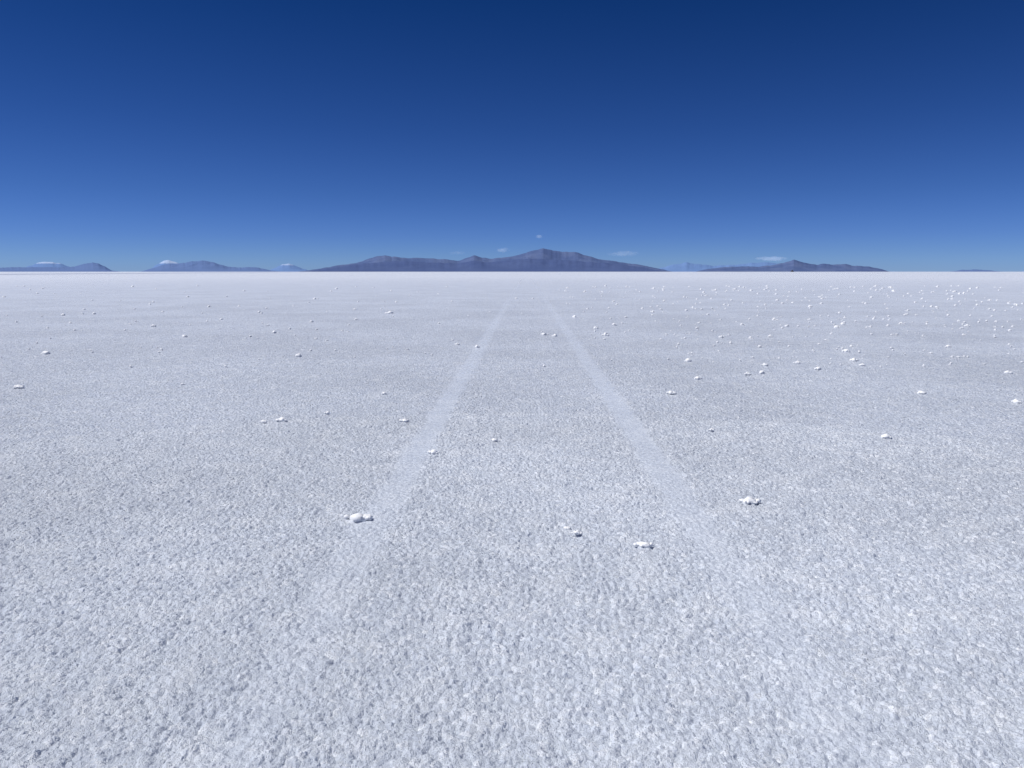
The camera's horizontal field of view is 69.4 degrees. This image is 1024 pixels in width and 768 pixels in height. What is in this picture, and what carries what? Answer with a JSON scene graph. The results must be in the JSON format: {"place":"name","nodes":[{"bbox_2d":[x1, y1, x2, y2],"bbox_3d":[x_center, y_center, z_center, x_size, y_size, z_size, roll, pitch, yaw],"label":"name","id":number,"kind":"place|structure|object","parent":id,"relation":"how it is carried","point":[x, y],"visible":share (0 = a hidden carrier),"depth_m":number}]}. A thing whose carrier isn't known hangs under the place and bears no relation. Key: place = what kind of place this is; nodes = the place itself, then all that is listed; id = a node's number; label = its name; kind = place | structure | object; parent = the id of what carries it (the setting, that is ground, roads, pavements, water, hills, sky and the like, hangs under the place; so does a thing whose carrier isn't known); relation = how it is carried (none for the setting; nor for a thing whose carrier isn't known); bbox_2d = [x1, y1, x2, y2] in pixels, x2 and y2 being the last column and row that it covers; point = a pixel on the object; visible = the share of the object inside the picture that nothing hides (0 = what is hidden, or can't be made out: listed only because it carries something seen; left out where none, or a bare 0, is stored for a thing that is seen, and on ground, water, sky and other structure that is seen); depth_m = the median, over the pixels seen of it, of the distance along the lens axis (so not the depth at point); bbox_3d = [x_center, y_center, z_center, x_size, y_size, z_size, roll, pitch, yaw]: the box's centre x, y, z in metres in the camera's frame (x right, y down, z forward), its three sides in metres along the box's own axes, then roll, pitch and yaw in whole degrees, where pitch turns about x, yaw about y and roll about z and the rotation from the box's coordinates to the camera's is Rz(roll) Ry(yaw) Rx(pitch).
{"place":"outdoors","nodes":[
{"label":"outdoors","id":0,"kind":"place"},
{"bbox_2d":[27,262,68,266],"bbox_3d":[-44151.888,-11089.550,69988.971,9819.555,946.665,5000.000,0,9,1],"label":"snowy mountain","id":1,"kind":"structure","parent":0,"point":[46,264],"depth_m":69448.56},
{"bbox_2d":[0,262,118,271],"bbox_3d":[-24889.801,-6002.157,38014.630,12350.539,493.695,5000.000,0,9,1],"label":"mountain range","id":2,"kind":"structure","parent":0,"point":[92,267],"depth_m":36681.43},
{"bbox_2d":[153,260,178,267],"bbox_3d":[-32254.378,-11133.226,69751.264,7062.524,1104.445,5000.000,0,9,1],"label":"snowy mountain","id":3,"kind":"structure","parent":0,"point":[165,262],"depth_m":69366.32},
{"bbox_2d":[141,260,278,271],"bbox_3d":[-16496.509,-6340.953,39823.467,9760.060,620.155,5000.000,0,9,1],"label":"mountain range","id":4,"kind":"structure","parent":0,"point":[199,266],"depth_m":38499.51},
{"bbox_2d":[271,264,306,271],"bbox_3d":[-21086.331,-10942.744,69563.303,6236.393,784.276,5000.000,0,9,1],"label":"snowy mountain","id":5,"kind":"structure","parent":0,"point":[287,268],"depth_m":68279.80},
{"bbox_2d":[299,248,671,271],"bbox_3d":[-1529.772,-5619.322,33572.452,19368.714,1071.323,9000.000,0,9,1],"label":"mountain range","id":6,"kind":"structure","parent":0,"point":[545,254],"depth_m":32981.39},
{"bbox_2d":[308,258,665,271],"bbox_3d":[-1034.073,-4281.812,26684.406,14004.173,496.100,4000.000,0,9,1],"label":"mountain foothill","id":7,"kind":"structure","parent":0,"point":[531,265],"depth_m":25668.99},
{"bbox_2d":[0,272,1023,767],"bbox_3d":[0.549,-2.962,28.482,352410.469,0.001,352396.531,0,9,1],"label":"salt flat ground","id":8,"kind":"structure","parent":0,"point":[198,570],"depth_m":4.05},
{"bbox_2d":[0,285,1023,547],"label":"salt clumps","id":9,"kind":"object","parent":8,"relation":"on","point":[356,517],"visible":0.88,"depth_m":13.77},
{"bbox_2d":[0,0,1023,271],"label":"sky","id":10,"kind":"structure","parent":0,"point":[136,135]},
{"bbox_2d":[658,262,776,271],"bbox_3d":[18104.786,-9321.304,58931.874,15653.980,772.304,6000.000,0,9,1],"label":"distant mountain","id":11,"kind":"structure","parent":0,"point":[686,267],"depth_m":58033.59},
{"bbox_2d":[697,260,888,271],"bbox_3d":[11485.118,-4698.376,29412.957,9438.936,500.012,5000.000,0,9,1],"label":"mountain range","id":12,"kind":"structure","parent":0,"point":[794,266],"depth_m":28149.09},
{"bbox_2d":[952,269,999,271],"bbox_3d":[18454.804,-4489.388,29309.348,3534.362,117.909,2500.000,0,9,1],"label":"island hill","id":13,"kind":"structure","parent":0,"point":[974,270],"depth_m":28649.46}
]}

